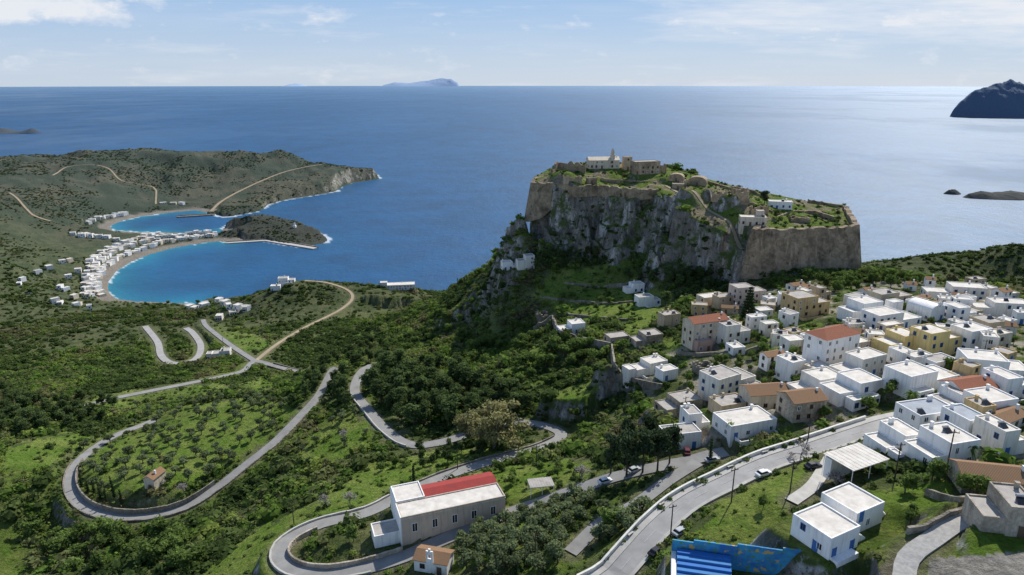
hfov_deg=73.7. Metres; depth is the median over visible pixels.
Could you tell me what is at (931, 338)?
house
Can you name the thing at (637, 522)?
parapet wall
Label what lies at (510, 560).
olive tree
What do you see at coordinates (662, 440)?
pine tree
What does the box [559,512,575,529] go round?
olive tree
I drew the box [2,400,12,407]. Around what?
pine tree
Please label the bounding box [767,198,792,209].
chapel
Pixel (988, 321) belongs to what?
house
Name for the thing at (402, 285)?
building
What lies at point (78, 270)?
house
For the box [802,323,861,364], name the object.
house
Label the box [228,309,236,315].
house
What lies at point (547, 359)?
round tree
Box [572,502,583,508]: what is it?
olive tree
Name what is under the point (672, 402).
house
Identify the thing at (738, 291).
house
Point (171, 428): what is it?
olive tree
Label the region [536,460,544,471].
round tree
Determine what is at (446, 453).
pine tree
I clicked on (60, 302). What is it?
house
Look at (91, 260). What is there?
house
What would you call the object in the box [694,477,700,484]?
planter
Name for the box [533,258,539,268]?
pine tree
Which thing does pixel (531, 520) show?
olive tree
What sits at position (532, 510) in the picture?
olive tree
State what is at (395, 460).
round tree
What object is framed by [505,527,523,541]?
olive tree
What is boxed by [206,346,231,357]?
house
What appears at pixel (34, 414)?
pine tree
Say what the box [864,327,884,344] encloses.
house
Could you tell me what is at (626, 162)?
tower
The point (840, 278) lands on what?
round tree
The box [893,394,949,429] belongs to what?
house
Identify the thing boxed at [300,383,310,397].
pine tree
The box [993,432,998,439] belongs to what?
window
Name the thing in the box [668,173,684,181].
building
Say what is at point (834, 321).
round tree
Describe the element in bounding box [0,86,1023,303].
sea
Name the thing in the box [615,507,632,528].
olive tree
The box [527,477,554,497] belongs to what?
canopy
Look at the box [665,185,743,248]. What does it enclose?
path
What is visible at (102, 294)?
house
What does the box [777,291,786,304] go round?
house
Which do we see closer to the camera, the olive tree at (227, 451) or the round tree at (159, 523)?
the round tree at (159, 523)
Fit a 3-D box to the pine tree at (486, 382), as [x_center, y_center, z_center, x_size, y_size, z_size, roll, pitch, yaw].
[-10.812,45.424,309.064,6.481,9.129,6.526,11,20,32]
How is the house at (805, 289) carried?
on the terrain
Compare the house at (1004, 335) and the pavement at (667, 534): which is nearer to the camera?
the pavement at (667, 534)
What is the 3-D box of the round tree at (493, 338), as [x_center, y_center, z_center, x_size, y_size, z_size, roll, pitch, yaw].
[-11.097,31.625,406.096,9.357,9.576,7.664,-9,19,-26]
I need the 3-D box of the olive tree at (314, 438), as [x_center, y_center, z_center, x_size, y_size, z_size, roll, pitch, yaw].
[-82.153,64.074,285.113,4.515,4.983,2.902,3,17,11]
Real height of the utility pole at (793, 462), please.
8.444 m
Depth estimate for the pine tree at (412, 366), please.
339.62 m
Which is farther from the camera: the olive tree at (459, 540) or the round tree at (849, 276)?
the round tree at (849, 276)
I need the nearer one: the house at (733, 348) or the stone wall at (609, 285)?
the house at (733, 348)
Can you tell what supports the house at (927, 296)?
on the terrain
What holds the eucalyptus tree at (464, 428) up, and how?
on the terrain
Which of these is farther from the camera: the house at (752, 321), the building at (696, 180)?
the building at (696, 180)
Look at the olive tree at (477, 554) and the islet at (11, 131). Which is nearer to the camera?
the olive tree at (477, 554)
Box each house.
[18,276,26,281]
[33,269,42,274]
[44,264,53,269]
[50,296,59,304]
[56,284,63,289]
[56,300,63,304]
[58,259,65,263]
[61,286,70,291]
[65,273,71,278]
[66,257,73,262]
[69,293,78,299]
[71,301,80,305]
[74,267,81,272]
[78,232,85,237]
[80,281,87,286]
[81,276,88,280]
[84,292,89,298]
[85,258,93,262]
[86,304,91,310]
[92,285,101,289]
[96,258,104,262]
[96,270,105,275]
[96,292,106,296]
[102,235,111,238]
[120,239,128,243]
[124,251,131,255]
[139,246,146,250]
[147,243,154,247]
[177,236,185,240]
[184,303,193,309]
[189,235,197,239]
[198,301,209,308]
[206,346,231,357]
[214,297,223,302]
[215,313,223,320]
[220,299,230,306]
[225,302,231,309]
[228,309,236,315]
[233,303,242,312]
[242,304,250,311]
[270,283,280,290]
[278,275,295,286]
[501,259,515,270]
[516,253,534,269]
[556,317,584,335]
[604,331,629,342]
[622,280,644,293]
[622,353,667,387]
[629,328,662,349]
[634,292,660,307]
[654,388,702,417]
[655,364,677,381]
[657,309,680,328]
[659,422,701,450]
[679,402,709,428]
[681,312,729,349]
[691,300,707,315]
[693,336,712,352]
[696,291,720,305]
[697,364,760,400]
[708,392,746,412]
[711,292,732,308]
[712,404,778,447]
[716,316,750,346]
[721,303,738,313]
[725,340,745,355]
[728,282,766,306]
[738,382,788,410]
[745,312,766,329]
[754,306,772,316]
[758,320,778,336]
[758,347,785,371]
[760,299,775,311]
[762,293,776,301]
[771,328,787,347]
[774,351,809,381]
[775,387,828,422]
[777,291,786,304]
[778,308,798,327]
[779,334,803,352]
[780,290,829,320]
[783,327,803,335]
[785,279,804,290]
[786,365,836,389]
[790,482,884,567]
[797,286,811,292]
[798,281,811,288]
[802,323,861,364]
[803,360,830,369]
[810,283,831,299]
[819,368,883,411]
[825,321,852,328]
[829,347,886,375]
[836,294,883,319]
[842,317,865,327]
[843,292,868,304]
[852,326,866,334]
[858,285,874,294]
[859,336,871,347]
[860,306,921,329]
[863,417,918,459]
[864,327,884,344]
[867,287,912,304]
[871,325,913,353]
[876,319,903,331]
[882,359,959,398]
[884,298,903,310]
[886,343,913,362]
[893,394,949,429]
[902,348,932,363]
[902,420,980,469]
[903,279,917,290]
[905,296,929,310]
[909,323,961,356]
[910,291,931,299]
[920,281,987,300]
[921,352,955,369]
[923,274,936,286]
[929,381,962,403]
[935,323,950,329]
[936,294,950,304]
[937,375,999,392]
[939,402,982,433]
[943,301,976,321]
[947,316,965,323]
[947,458,1023,494]
[948,357,980,376]
[949,291,969,296]
[950,294,973,305]
[950,319,992,348]
[955,347,1023,376]
[958,293,976,301]
[961,384,1018,408]
[961,481,1023,537]
[964,276,986,284]
[964,394,996,413]
[967,305,982,314]
[968,314,1004,328]
[971,295,1023,317]
[971,412,1023,454]
[977,329,999,349]
[981,365,1023,401]
[983,282,997,296]
[990,285,1013,297]
[991,346,1017,359]
[991,404,1023,427]
[993,326,1012,348]
[997,315,1017,321]
[1004,319,1018,334]
[1011,308,1023,323]
[1012,290,1019,297]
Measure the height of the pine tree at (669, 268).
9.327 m
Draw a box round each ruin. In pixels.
[535,310,547,322]
[563,175,581,183]
[577,241,589,251]
[660,163,666,172]
[679,180,689,184]
[692,360,714,374]
[711,190,726,201]
[731,186,749,205]
[750,204,768,215]
[788,215,810,222]
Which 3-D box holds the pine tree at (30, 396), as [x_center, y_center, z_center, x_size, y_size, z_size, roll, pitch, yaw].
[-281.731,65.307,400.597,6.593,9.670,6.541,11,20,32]
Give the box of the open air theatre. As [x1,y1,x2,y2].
[671,539,801,574]
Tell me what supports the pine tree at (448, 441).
on the terrain
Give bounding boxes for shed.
[371,518,399,547]
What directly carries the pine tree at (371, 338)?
on the terrain
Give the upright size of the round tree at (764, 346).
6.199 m
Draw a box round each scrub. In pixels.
[0,148,375,274]
[0,161,1023,574]
[0,242,1023,354]
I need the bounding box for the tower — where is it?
[622,156,631,169]
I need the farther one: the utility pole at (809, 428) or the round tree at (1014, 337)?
the round tree at (1014, 337)
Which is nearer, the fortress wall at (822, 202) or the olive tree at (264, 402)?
the olive tree at (264, 402)
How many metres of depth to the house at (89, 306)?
846.65 m
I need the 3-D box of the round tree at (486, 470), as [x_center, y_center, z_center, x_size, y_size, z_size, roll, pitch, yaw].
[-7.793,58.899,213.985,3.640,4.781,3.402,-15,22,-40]
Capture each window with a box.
[412,522,417,531]
[432,518,437,527]
[452,514,457,522]
[471,510,476,518]
[490,506,495,514]
[800,522,805,531]
[816,541,822,551]
[865,517,870,525]
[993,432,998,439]
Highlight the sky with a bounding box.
[0,0,1023,86]
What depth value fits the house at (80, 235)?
1314.39 m
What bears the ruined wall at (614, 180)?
on the terrain
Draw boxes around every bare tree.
[176,483,187,492]
[317,493,329,507]
[338,429,347,435]
[341,491,357,504]
[574,464,590,478]
[789,441,812,457]
[826,469,845,486]
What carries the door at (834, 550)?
in the house at (834, 523)
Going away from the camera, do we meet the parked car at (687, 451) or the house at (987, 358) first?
the parked car at (687, 451)
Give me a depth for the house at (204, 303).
809.97 m
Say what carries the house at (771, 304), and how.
on the terrain
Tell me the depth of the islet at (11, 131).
4113.12 m
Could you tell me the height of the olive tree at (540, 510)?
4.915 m
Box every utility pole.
[669,504,675,536]
[731,467,738,502]
[789,460,798,491]
[807,418,814,440]
[894,442,904,477]
[945,429,959,471]
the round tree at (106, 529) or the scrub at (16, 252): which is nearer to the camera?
the round tree at (106, 529)
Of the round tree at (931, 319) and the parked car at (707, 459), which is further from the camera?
the round tree at (931, 319)
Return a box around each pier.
[226,239,265,243]
[265,240,317,249]
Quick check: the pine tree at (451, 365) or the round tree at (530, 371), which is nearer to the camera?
the round tree at (530, 371)
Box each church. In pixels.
[586,148,619,168]
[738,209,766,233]
[906,297,944,321]
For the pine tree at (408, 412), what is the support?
on the terrain
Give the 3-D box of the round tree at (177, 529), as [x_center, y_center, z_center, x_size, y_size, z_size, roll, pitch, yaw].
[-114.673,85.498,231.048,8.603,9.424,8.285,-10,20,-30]
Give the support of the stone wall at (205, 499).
on the terrain
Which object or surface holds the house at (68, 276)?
on the terrain
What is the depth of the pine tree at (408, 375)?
324.74 m
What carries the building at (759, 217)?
on the terrain
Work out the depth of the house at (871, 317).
272.81 m
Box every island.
[285,83,304,85]
[382,78,458,85]
[950,79,1023,118]
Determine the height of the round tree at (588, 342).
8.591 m
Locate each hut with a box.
[586,177,596,183]
[672,183,683,189]
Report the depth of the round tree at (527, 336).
392.40 m
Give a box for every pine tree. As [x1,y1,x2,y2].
[0,380,9,388]
[0,388,11,396]
[0,404,19,418]
[0,413,9,418]
[0,415,7,428]
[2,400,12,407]
[3,393,14,399]
[11,390,21,399]
[12,416,28,426]
[14,395,32,407]
[15,420,32,432]
[20,407,34,424]
[24,391,38,404]
[30,411,47,422]
[32,390,43,401]
[33,407,48,416]
[33,411,51,427]
[40,397,52,407]
[40,400,48,410]
[46,405,62,418]
[51,393,60,400]
[51,409,65,419]
[56,399,68,407]
[57,392,70,402]
[61,405,74,414]
[61,413,74,423]
[71,398,84,406]
[72,408,87,420]
[73,389,86,400]
[73,403,83,414]
[84,403,96,415]
[95,390,106,404]
[95,409,105,419]
[105,393,118,405]
[287,393,296,403]
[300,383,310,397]
[304,369,311,380]
[311,369,322,379]
[311,376,319,386]
[319,364,327,373]
[323,388,330,395]
[325,380,332,390]
[329,368,338,380]
[330,379,340,393]
[333,374,339,383]
[335,354,340,361]
[338,362,349,373]
[338,376,348,389]
[339,387,344,398]
[340,392,354,404]
[346,351,351,359]
[347,344,354,351]
[349,353,360,365]
[355,353,363,363]
[358,367,379,389]
[367,350,373,359]
[368,335,374,341]
[368,363,380,372]
[369,377,393,403]
[376,373,384,382]
[377,350,396,367]
[382,376,394,388]
[384,393,393,406]
[389,368,409,383]
[389,386,407,403]
[391,356,399,367]
[392,401,404,417]
[393,348,408,364]
[393,375,407,388]
[395,406,405,419]
[396,364,408,373]
[401,403,423,425]
[403,359,421,371]
[403,371,413,385]
[403,387,414,401]
[408,358,423,368]
[410,392,424,405]
[412,369,426,378]
[412,375,430,393]
[413,400,432,425]
[414,438,424,449]
[417,354,426,363]
[418,449,424,459]
[419,458,425,465]
[420,390,427,400]
[422,366,439,379]
[423,355,440,371]
[425,393,431,403]
[427,378,438,392]
[428,453,435,462]
[429,388,442,404]
[432,351,447,366]
[432,394,449,414]
[434,448,440,455]
[435,372,452,382]
[435,374,454,389]
[438,393,462,420]
[439,387,447,393]
[441,446,453,461]
[444,437,452,447]
[446,386,462,397]
[447,358,457,380]
[449,383,462,391]
[452,365,471,381]
[454,361,467,377]
[455,355,462,363]
[455,396,465,409]
[457,441,464,452]
[459,365,476,390]
[462,390,483,404]
[462,394,482,417]
[470,387,480,391]
[471,367,487,384]
[472,378,481,387]
[474,439,485,455]
[480,385,496,401]
[480,439,487,448]
[481,379,490,388]
[481,397,492,408]
[485,371,497,383]
[487,373,500,386]
[488,379,509,402]
[491,377,508,390]
[502,379,516,397]
[506,377,522,392]
[507,387,517,396]
[508,392,521,407]
[518,392,535,411]
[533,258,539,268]
[546,245,553,254]
[555,249,564,257]
[567,245,573,253]
[585,246,590,254]
[592,245,599,256]
[603,431,619,473]
[613,428,638,476]
[619,417,637,438]
[624,267,632,279]
[630,426,655,472]
[637,271,642,280]
[638,413,661,438]
[643,266,649,276]
[647,269,655,283]
[647,429,673,470]
[660,290,672,304]
[662,424,683,463]
[665,265,674,274]
[675,274,684,286]
[686,265,693,274]
[690,284,699,292]
[697,267,705,275]
[702,283,709,289]
[705,266,711,276]
[717,267,723,278]
[737,287,757,317]
[760,190,769,204]
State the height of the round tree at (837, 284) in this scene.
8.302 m
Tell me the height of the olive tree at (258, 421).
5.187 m
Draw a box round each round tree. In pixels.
[19,518,44,533]
[38,537,51,551]
[46,525,62,536]
[46,535,74,550]
[55,527,73,536]
[60,555,83,572]
[68,541,88,554]
[70,520,90,538]
[86,515,108,533]
[86,549,107,568]
[87,531,111,550]
[99,516,117,535]
[109,517,130,541]
[110,534,125,549]
[120,543,138,556]
[126,529,139,542]
[128,538,140,545]
[135,538,165,562]
[147,513,170,536]
[147,537,159,545]
[158,522,185,542]
[159,533,183,549]
[164,312,173,317]
[165,545,187,567]
[169,522,187,534]
[172,542,209,571]
[177,533,188,544]
[239,295,246,301]
[344,523,357,541]
[377,462,385,469]
[381,337,388,345]
[383,341,392,346]
[390,339,398,345]
[390,455,399,466]
[400,341,411,349]
[410,336,419,340]
[426,333,433,338]
[440,308,448,319]
[444,323,453,332]
[454,328,466,336]
[455,313,464,320]
[463,356,471,366]
[465,349,477,359]
[472,337,483,345]
[479,353,490,362]
[481,333,489,343]
[482,468,491,472]
[485,332,499,345]
[487,364,495,370]
[493,460,505,470]
[495,339,503,347]
[502,371,510,377]
[506,471,516,484]
[511,338,529,348]
[514,372,524,381]
[517,352,529,365]
[518,333,533,340]
[519,456,527,465]
[526,342,533,348]
[526,366,536,375]
[528,351,540,364]
[533,329,542,337]
[534,353,556,367]
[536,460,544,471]
[537,452,546,462]
[538,375,548,383]
[542,343,553,353]
[548,335,560,347]
[548,373,556,381]
[553,466,563,473]
[558,344,573,356]
[561,331,568,337]
[565,352,577,364]
[566,338,578,351]
[566,461,574,468]
[572,336,586,346]
[575,348,589,359]
[578,336,596,349]
[580,366,590,376]
[588,348,599,358]
[596,296,604,301]
[597,504,626,526]
[598,345,608,357]
[623,348,632,355]
[665,356,675,364]
[681,370,693,379]
[686,381,694,389]
[712,354,723,361]
[735,362,741,367]
[736,354,742,361]
[747,349,755,357]
[750,331,757,337]
[753,332,763,340]
[756,342,769,351]
[757,494,767,506]
[759,376,768,382]
[760,336,768,342]
[767,370,775,377]
[771,361,775,370]
[773,209,780,218]
[774,318,783,327]
[788,344,800,354]
[790,374,800,381]
[801,267,812,274]
[814,272,826,281]
[818,405,832,417]
[822,275,834,285]
[831,279,843,290]
[832,319,844,324]
[835,276,845,283]
[841,273,848,284]
[842,271,851,279]
[845,279,851,287]
[851,279,863,287]
[860,395,878,410]
[866,273,879,281]
[881,269,896,277]
[883,379,898,396]
[884,274,895,286]
[897,270,905,276]
[898,470,923,492]
[904,508,919,523]
[910,276,918,282]
[913,272,924,280]
[926,456,952,481]
[927,317,935,322]
[943,356,955,369]
[953,471,995,494]
[1011,335,1019,343]
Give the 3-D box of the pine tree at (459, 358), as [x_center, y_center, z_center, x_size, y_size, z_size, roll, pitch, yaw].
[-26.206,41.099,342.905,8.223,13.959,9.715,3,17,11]
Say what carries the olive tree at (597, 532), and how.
on the terrain
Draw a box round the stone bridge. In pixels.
[267,362,298,370]
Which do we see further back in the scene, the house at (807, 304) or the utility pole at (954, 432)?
the house at (807, 304)
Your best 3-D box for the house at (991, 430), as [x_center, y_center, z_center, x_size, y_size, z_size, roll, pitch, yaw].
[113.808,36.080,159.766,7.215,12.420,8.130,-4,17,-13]
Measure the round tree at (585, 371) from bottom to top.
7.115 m
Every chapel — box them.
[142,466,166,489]
[412,544,454,574]
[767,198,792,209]
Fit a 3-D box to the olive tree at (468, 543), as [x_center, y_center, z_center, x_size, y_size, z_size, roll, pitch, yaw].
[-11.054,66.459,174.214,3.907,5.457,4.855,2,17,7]
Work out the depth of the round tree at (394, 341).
482.70 m
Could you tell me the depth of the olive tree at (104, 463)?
297.26 m
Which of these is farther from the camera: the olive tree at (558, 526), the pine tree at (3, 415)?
the pine tree at (3, 415)
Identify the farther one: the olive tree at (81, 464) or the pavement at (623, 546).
the olive tree at (81, 464)
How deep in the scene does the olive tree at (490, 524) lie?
176.66 m
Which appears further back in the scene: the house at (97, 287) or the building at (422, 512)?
the house at (97, 287)
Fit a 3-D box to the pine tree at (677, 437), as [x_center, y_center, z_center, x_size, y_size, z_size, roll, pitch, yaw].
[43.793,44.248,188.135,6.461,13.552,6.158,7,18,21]
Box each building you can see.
[380,281,414,289]
[390,472,505,545]
[630,160,660,174]
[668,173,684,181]
[689,175,707,185]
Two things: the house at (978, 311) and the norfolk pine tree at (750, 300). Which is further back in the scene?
the norfolk pine tree at (750, 300)
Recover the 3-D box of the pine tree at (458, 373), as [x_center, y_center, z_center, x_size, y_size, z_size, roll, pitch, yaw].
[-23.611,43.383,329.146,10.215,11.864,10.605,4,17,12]
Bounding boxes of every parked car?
[597,477,612,484]
[628,466,641,473]
[647,546,661,557]
[671,526,684,536]
[683,447,690,455]
[704,456,720,462]
[755,468,772,477]
[803,461,822,470]
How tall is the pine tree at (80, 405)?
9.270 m
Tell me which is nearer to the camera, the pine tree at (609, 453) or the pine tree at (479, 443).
the pine tree at (609, 453)
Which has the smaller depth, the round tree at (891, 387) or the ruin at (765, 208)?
the round tree at (891, 387)
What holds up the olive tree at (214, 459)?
on the terrain
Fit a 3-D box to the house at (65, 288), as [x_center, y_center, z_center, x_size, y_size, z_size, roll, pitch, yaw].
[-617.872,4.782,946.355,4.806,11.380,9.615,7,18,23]
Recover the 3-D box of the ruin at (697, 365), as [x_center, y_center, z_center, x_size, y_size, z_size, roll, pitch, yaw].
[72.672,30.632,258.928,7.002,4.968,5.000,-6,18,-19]
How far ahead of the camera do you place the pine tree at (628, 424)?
200.40 m
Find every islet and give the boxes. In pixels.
[0,128,42,133]
[943,189,960,194]
[963,190,1023,199]
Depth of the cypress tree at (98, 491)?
273.32 m
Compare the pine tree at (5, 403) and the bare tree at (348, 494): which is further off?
the pine tree at (5, 403)
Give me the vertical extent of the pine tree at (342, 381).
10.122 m
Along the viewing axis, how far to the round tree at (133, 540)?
237.11 m
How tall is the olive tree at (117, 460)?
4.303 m
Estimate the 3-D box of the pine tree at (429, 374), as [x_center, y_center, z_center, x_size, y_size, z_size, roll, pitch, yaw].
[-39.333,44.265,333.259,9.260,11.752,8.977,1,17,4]
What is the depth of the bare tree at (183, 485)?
271.26 m
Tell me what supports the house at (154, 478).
on the terrain
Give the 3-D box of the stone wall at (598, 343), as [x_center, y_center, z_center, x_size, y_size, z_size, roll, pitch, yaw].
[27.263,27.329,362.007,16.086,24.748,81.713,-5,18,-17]
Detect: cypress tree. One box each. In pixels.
[78,472,82,486]
[91,480,94,493]
[96,481,101,498]
[110,480,115,497]
[118,489,123,503]
[412,465,415,481]
[708,438,713,458]
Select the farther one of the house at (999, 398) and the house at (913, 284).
the house at (913, 284)
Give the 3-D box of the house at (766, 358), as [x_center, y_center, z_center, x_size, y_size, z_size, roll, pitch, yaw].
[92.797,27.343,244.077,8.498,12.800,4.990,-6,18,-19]
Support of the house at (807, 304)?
on the terrain
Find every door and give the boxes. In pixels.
[436,567,440,574]
[811,539,817,552]
[831,547,836,556]
[849,538,854,548]
[858,510,864,522]
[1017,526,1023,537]
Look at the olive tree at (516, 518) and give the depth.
176.82 m
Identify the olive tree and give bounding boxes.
[76,461,87,469]
[77,438,88,448]
[85,459,96,463]
[87,462,97,471]
[87,475,99,485]
[92,447,98,453]
[95,465,102,474]
[98,479,104,487]
[100,453,108,461]
[100,460,108,466]
[102,483,110,488]
[103,434,114,442]
[114,457,120,462]
[116,470,128,480]
[119,466,129,471]
[120,455,131,465]
[121,445,134,454]
[132,400,139,406]
[134,463,144,472]
[137,453,148,462]
[140,449,149,454]
[141,425,149,434]
[143,409,152,417]
[146,433,154,441]
[146,442,158,451]
[147,457,156,467]
[151,423,159,427]
[152,413,161,421]
[153,450,160,456]
[159,422,168,429]
[162,437,173,445]
[163,455,173,464]
[163,472,174,482]
[165,425,175,434]
[169,409,179,418]
[170,465,179,475]
[171,440,181,449]
[174,433,182,439]
[179,458,188,466]
[182,468,192,480]
[184,428,194,432]
[190,445,200,455]
[191,436,201,443]
[195,409,203,416]
[195,423,205,434]
[196,395,203,403]
[199,450,210,461]
[201,416,210,423]
[201,463,216,473]
[202,409,210,416]
[206,406,215,415]
[211,441,219,448]
[211,457,219,464]
[214,446,223,456]
[218,420,226,426]
[221,425,228,433]
[222,449,233,457]
[228,451,236,460]
[232,410,239,419]
[235,434,243,443]
[236,413,244,420]
[246,390,254,397]
[246,396,256,402]
[247,430,255,440]
[254,418,262,424]
[255,393,263,401]
[259,399,267,407]
[259,426,265,432]
[260,407,268,415]
[265,419,277,429]
[277,402,284,410]
[297,443,304,452]
[310,436,319,442]
[326,415,336,423]
[337,412,345,421]
[340,436,348,443]
[362,428,369,433]
[454,535,466,546]
[454,546,467,555]
[455,549,473,568]
[456,529,469,537]
[462,536,474,549]
[468,522,486,533]
[468,533,489,546]
[471,550,485,559]
[473,515,486,528]
[475,534,489,552]
[475,555,484,569]
[477,527,488,535]
[483,519,499,529]
[486,540,509,559]
[486,559,503,574]
[488,525,504,540]
[488,534,506,542]
[490,516,502,523]
[496,509,512,522]
[496,549,508,567]
[502,522,516,533]
[502,555,521,571]
[503,538,518,554]
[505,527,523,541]
[506,511,523,527]
[511,546,528,559]
[516,503,528,512]
[516,532,537,543]
[519,506,538,523]
[521,524,542,533]
[523,515,541,527]
[523,540,540,555]
[526,553,537,567]
[531,550,550,573]
[533,498,547,508]
[534,501,545,509]
[536,507,547,521]
[536,526,550,543]
[537,510,551,528]
[538,532,552,543]
[541,519,550,532]
[543,539,559,555]
[546,497,561,506]
[546,517,562,535]
[547,539,566,563]
[548,502,561,518]
[549,492,558,500]
[552,525,568,541]
[553,524,565,532]
[557,491,572,500]
[559,499,572,509]
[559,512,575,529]
[561,509,573,515]
[564,480,583,500]
[565,496,575,509]
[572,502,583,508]
[572,505,589,518]
[577,490,591,504]
[586,486,595,498]
[590,523,608,541]
[594,499,610,510]
[601,524,619,539]
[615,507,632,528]
[622,514,635,528]
[626,499,645,518]
[634,495,652,510]
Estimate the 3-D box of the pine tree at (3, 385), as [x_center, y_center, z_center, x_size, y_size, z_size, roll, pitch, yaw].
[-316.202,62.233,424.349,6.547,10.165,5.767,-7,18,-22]
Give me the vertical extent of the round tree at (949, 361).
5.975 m
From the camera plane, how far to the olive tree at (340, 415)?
297.40 m
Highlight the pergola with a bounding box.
[821,442,889,482]
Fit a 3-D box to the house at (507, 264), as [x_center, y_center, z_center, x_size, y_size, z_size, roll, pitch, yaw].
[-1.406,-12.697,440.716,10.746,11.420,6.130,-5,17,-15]
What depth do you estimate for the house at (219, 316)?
713.20 m
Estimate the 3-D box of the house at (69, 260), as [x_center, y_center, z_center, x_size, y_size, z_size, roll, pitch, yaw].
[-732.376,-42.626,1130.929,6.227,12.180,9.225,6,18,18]
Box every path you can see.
[9,193,50,220]
[53,165,156,203]
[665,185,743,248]
[892,513,967,574]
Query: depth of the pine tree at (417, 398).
293.30 m
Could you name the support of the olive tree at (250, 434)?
on the terrain
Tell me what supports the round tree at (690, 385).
on the terrain
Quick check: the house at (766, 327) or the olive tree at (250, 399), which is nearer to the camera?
the house at (766, 327)
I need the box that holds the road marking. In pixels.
[620,430,863,569]
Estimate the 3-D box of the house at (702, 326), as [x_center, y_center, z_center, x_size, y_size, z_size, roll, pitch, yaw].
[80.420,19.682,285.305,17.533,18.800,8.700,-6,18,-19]
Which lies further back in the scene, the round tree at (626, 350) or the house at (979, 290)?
the house at (979, 290)
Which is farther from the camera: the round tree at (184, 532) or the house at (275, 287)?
the house at (275, 287)
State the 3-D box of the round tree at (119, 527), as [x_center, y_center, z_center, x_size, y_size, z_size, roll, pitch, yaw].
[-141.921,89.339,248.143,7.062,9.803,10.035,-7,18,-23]
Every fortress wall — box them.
[524,175,554,221]
[555,183,657,199]
[740,206,861,278]
[808,199,844,206]
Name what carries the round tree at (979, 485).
on the terrain
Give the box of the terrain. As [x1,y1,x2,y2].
[0,147,1023,574]
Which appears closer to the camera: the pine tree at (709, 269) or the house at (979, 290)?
the house at (979, 290)
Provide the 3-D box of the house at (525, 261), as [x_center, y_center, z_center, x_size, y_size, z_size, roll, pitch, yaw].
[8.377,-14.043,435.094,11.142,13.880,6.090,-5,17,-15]
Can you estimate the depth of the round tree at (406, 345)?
454.08 m
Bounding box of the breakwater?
[177,213,214,217]
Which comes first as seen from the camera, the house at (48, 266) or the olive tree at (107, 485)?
the olive tree at (107, 485)
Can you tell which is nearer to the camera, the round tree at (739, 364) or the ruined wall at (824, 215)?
the round tree at (739, 364)
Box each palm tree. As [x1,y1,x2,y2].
[901,390,921,399]
[968,445,977,460]
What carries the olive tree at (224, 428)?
on the terrain
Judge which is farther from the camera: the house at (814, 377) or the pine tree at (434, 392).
the pine tree at (434, 392)
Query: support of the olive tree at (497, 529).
on the terrain
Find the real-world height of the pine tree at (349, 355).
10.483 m
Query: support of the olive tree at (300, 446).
on the terrain
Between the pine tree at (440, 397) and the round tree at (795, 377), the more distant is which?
the pine tree at (440, 397)
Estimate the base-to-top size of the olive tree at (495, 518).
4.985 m
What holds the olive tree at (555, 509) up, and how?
on the terrain
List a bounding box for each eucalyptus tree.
[452,413,481,440]
[464,399,532,450]
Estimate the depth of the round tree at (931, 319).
273.88 m
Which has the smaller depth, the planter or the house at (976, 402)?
the planter
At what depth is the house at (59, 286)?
945.46 m
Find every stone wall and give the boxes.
[62,402,317,521]
[75,458,214,513]
[269,494,389,574]
[287,526,402,568]
[350,392,405,446]
[416,435,553,481]
[533,315,610,349]
[540,296,632,304]
[559,312,628,320]
[563,282,628,287]
[610,344,662,389]
[676,342,767,356]
[906,506,962,534]
[924,488,983,503]
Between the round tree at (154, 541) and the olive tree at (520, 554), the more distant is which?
the round tree at (154, 541)
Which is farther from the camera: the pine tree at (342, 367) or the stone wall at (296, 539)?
the pine tree at (342, 367)
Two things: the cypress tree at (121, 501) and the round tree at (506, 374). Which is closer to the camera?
the cypress tree at (121, 501)
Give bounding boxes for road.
[64,367,337,519]
[84,360,296,405]
[142,326,203,363]
[201,319,256,360]
[210,164,322,210]
[256,280,353,359]
[271,364,729,574]
[565,459,702,556]
[600,418,888,574]
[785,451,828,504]
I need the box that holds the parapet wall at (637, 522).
[576,415,865,574]
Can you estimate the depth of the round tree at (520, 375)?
316.67 m
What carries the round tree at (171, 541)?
on the terrain
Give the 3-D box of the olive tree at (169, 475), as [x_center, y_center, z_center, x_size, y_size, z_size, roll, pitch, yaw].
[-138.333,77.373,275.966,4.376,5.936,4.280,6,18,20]
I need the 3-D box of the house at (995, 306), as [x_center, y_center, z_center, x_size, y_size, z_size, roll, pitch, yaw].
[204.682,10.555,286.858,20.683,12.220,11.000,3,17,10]
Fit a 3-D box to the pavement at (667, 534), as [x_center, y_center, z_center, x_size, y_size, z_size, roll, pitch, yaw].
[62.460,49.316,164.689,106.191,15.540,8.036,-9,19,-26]
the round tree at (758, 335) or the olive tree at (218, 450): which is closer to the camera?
the round tree at (758, 335)
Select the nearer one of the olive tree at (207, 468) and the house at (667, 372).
the house at (667, 372)
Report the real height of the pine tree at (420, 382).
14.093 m
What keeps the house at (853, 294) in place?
on the terrain
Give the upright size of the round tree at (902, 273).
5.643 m
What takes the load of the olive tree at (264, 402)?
on the terrain
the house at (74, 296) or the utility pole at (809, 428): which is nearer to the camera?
the utility pole at (809, 428)
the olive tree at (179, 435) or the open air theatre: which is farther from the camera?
the olive tree at (179, 435)
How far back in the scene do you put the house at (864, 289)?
330.15 m
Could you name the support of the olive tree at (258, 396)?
on the terrain
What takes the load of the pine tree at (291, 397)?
on the terrain
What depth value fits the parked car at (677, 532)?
151.40 m
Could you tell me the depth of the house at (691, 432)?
198.51 m
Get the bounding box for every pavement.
[587,412,893,574]
[630,437,862,574]
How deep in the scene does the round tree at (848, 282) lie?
350.00 m
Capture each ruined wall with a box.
[550,161,585,174]
[600,178,656,183]
[708,181,767,195]
[778,210,834,219]
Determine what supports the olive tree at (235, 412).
on the terrain
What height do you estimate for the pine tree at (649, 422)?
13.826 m
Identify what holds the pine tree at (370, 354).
on the terrain
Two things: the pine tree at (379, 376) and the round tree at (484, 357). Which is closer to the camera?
the pine tree at (379, 376)

